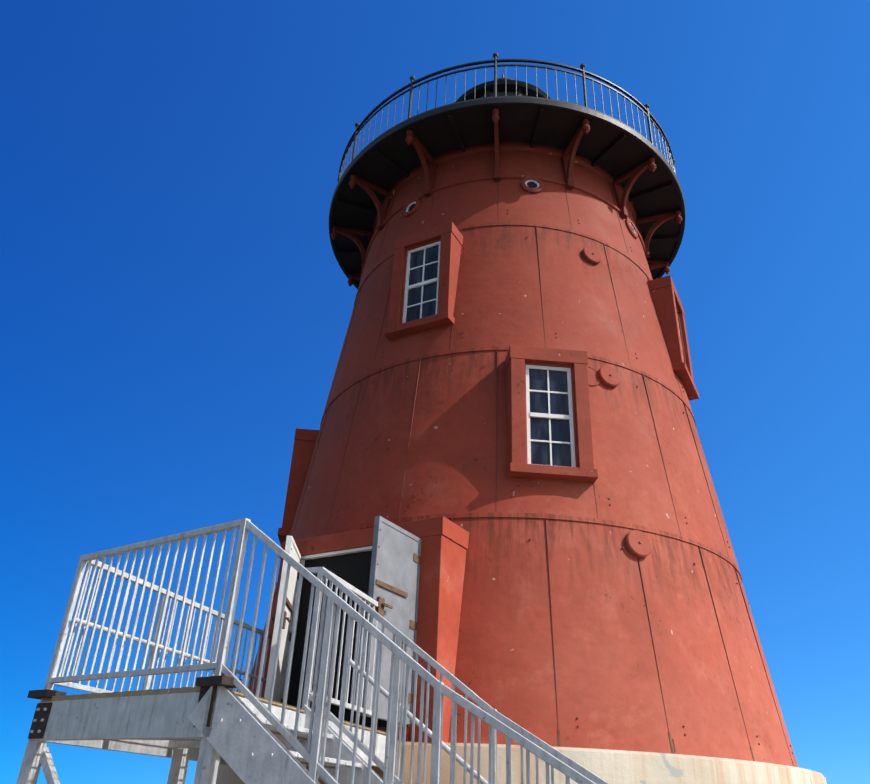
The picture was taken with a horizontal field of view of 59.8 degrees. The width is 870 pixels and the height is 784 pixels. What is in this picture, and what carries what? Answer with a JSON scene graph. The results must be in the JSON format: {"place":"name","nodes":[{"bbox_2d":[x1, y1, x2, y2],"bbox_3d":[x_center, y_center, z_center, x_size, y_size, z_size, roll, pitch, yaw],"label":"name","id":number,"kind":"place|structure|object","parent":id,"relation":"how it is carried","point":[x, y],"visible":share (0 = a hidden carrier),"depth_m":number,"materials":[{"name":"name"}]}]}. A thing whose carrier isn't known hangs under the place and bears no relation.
{"place":"outdoors","nodes":[
{"label":"outdoors","id":0,"kind":"place"},
{"bbox_2d":[16,686,398,783],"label":"staircase frame","id":1,"kind":"object","parent":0,"point":[162,725],"visible":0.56,"depth_m":5.40,"materials":[{"name":"grey metal"}]},
{"bbox_2d":[27,675,241,738],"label":"connector plates","id":2,"kind":"object","parent":1,"relation":"attached to","point":[205,684],"visible":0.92,"depth_m":5.89,"materials":[{"name":"black metal"}]},
{"bbox_2d":[30,708,272,756],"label":"bolts","id":3,"kind":"object","parent":1,"relation":"attached to","point":[220,720],"visible":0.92,"depth_m":5.89,"materials":[{"name":"grey metal"}]},
{"bbox_2d":[42,686,385,735],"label":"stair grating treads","id":4,"kind":"object","parent":1,"relation":"on","point":[149,692],"visible":0.19,"depth_m":5.63,"materials":[{"name":"grey metal"}]},
{"bbox_2d":[40,518,608,783],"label":"stair railings","id":5,"kind":"object","parent":1,"relation":"on","point":[496,720],"visible":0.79,"depth_m":5.63,"materials":[{"name":"grey metal"}]},
{"bbox_2d":[270,730,334,767],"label":"stair tread nosings","id":6,"kind":"object","parent":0,"point":[298,737],"visible":0.13,"depth_m":5.65,"materials":[{"name":"grey metal"}]},
{"bbox_2d":[0,0,869,783],"label":"sky","id":7,"kind":"structure","parent":0,"point":[177,301],"materials":[{"name":"blue"}]},
{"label":"breakwater rock","id":8,"kind":"structure","parent":0,"visible":0},
{"bbox_2d":[216,742,826,783],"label":"concrete foundation","id":9,"kind":"object","parent":8,"relation":"on","point":[620,767],"visible":0.54,"depth_m":7.51,"materials":[{"name":"paint"}]},
{"bbox_2d":[249,150,797,766],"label":"tower wall","id":10,"kind":"structure","parent":9,"relation":"on","point":[601,660],"depth_m":10.04,"materials":[{"name":"red metal"}]},
{"bbox_2d":[261,222,698,742],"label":"window and door frames","id":11,"kind":"structure","parent":10,"relation":"attached to","point":[444,543],"depth_m":9.90,"materials":[{"name":"red metal"}]},
{"bbox_2d":[264,536,301,702],"bbox_3d":[-1.753,2.758,8.756,0.066,1.980,0.880,3,-29,0],"label":"door leaf","id":12,"kind":"object","parent":11,"relation":"attached to","point":[282,664],"visible":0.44,"depth_m":8.68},
{"bbox_2d":[265,548,299,702],"bbox_3d":[-1.730,2.766,8.768,0.203,1.694,0.881,0,-29,4],"label":"door hardware","id":13,"kind":"object","parent":12,"relation":"attached to","point":[285,615],"depth_m":8.60,"materials":[{"name":"metal"}]},
{"bbox_2d":[287,551,407,727],"bbox_3d":[-0.714,3.015,9.129,1.796,2.020,0.935,-14,-33,27],"label":"doorway interior","id":14,"kind":"object","parent":11,"relation":"attached to","point":[352,569],"visible":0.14,"depth_m":9.07,"materials":[{"name":"black"}]},
{"bbox_2d":[360,516,421,724],"bbox_3d":[-0.438,2.390,7.985,0.066,1.980,0.880,-14,-33,27],"label":"door leaf","id":15,"kind":"object","parent":11,"relation":"attached to","point":[397,566],"visible":0.44,"depth_m":8.06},
{"bbox_2d":[367,529,420,703],"bbox_3d":[-0.429,2.398,7.997,0.190,1.694,0.880,-14,-33,27],"label":"door hardware","id":16,"kind":"object","parent":15,"relation":"attached to","point":[382,603],"depth_m":7.91,"materials":[{"name":"metal"}]},
{"bbox_2d":[286,241,683,726],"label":"window sashes","id":17,"kind":"object","parent":11,"relation":"in","point":[549,416],"depth_m":10.13,"materials":[{"name":"white wood"}]},
{"bbox_2d":[406,245,571,466],"bbox_3d":[1.008,0.901,13.822,6.667,4.159,7.169,0,-29,4],"label":"window glass","id":18,"kind":"object","parent":17,"relation":"in","point":[540,451],"visible":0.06,"depth_m":10.21,"materials":[{"name":"glass"}]},
{"bbox_2d":[360,177,637,279],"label":"porthole surrounds","id":19,"kind":"object","parent":10,"relation":"attached to","point":[524,187],"visible":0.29,"depth_m":13.50,"materials":[{"name":"red metal"}]},
{"bbox_2d":[406,180,635,233],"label":"porthole frames","id":20,"kind":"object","parent":19,"relation":"in","point":[536,182],"visible":0.1,"depth_m":13.61,"materials":[{"name":"metal"}]},
{"bbox_2d":[408,182,632,229],"bbox_3d":[1.404,-2.183,15.522,5.672,0.194,5.672,0,-29,4],"label":"porthole glass","id":21,"kind":"object","parent":20,"relation":"in","point":[529,184],"visible":0.29,"depth_m":13.07,"materials":[{"name":"black glass"}]},
{"bbox_2d":[365,142,644,261],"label":"tower ledge rings","id":22,"kind":"object","parent":10,"relation":"attached to","point":[517,146],"visible":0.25,"depth_m":13.75,"materials":[{"name":"red metal"}]},
{"bbox_2d":[331,108,681,286],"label":"support brackets","id":23,"kind":"object","parent":10,"relation":"attached to","point":[567,165],"visible":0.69,"depth_m":13.93,"materials":[{"name":"red metal"}]},
{"bbox_2d":[330,104,683,287],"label":"gallery deck","id":24,"kind":"structure","parent":10,"relation":"on","point":[475,126],"depth_m":13.85,"materials":[{"name":"black metal"}]},
{"bbox_2d":[456,74,550,101],"bbox_3d":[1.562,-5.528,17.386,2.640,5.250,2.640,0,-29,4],"label":"lantern roof","id":25,"kind":"structure","parent":24,"relation":"on","point":[479,90],"depth_m":16.78,"materials":[{"name":"black metal"}]},
{"bbox_2d":[480,92,525,97],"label":"lantern glazing","id":26,"kind":"structure","parent":25,"relation":"attached to","point":[503,94],"depth_m":16.80,"materials":[{"name":"black glass"}]},
{"bbox_2d":[333,106,679,274],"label":"gallery joists","id":27,"kind":"object","parent":24,"relation":"attached to","point":[617,141],"visible":0.31,"depth_m":14.35,"materials":[{"name":"black metal"}]},
{"bbox_2d":[337,53,675,181],"bbox_3d":[1.480,-3.783,16.413,7.234,1.250,7.290,0,-29,4],"label":"gallery railing","id":28,"kind":"object","parent":24,"relation":"on","point":[645,108],"visible":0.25,"depth_m":13.74,"materials":[{"name":"black metal"}]},
{"bbox_2d":[329,96,684,288],"bbox_3d":[1.451,-3.178,16.076,7.400,0.155,7.400,0,-29,4],"label":"gallery rim","id":29,"kind":"object","parent":24,"relation":"attached to","point":[512,100],"visible":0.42,"depth_m":13.20,"materials":[{"name":"black metal"}]},
{"bbox_2d":[249,157,791,758],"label":"vertical seams","id":30,"kind":"object","parent":10,"relation":"attached to","point":[593,483],"visible":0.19,"depth_m":10.71,"materials":[{"name":"brown metal"}]},
{"bbox_2d":[320,225,741,579],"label":"horizontal seams","id":31,"kind":"object","parent":10,"relation":"attached to","point":[489,350],"visible":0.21,"depth_m":11.54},
{"bbox_2d":[276,157,792,753],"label":"bolts","id":32,"kind":"object","parent":10,"relation":"attached to","point":[610,505],"visible":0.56,"depth_m":10.35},
{"bbox_2d":[582,246,651,557],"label":"round wall plates","id":33,"kind":"object","parent":10,"relation":"attached to","point":[638,543],"depth_m":10.73,"materials":[{"name":"red metal"}]},
{"bbox_2d":[557,730,793,766],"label":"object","id":34,"kind":"object","parent":10,"relation":"attached to","point":[559,742],"visible":0.1,"depth_m":7.98,"materials":[{"name":"red metal"}]}
]}

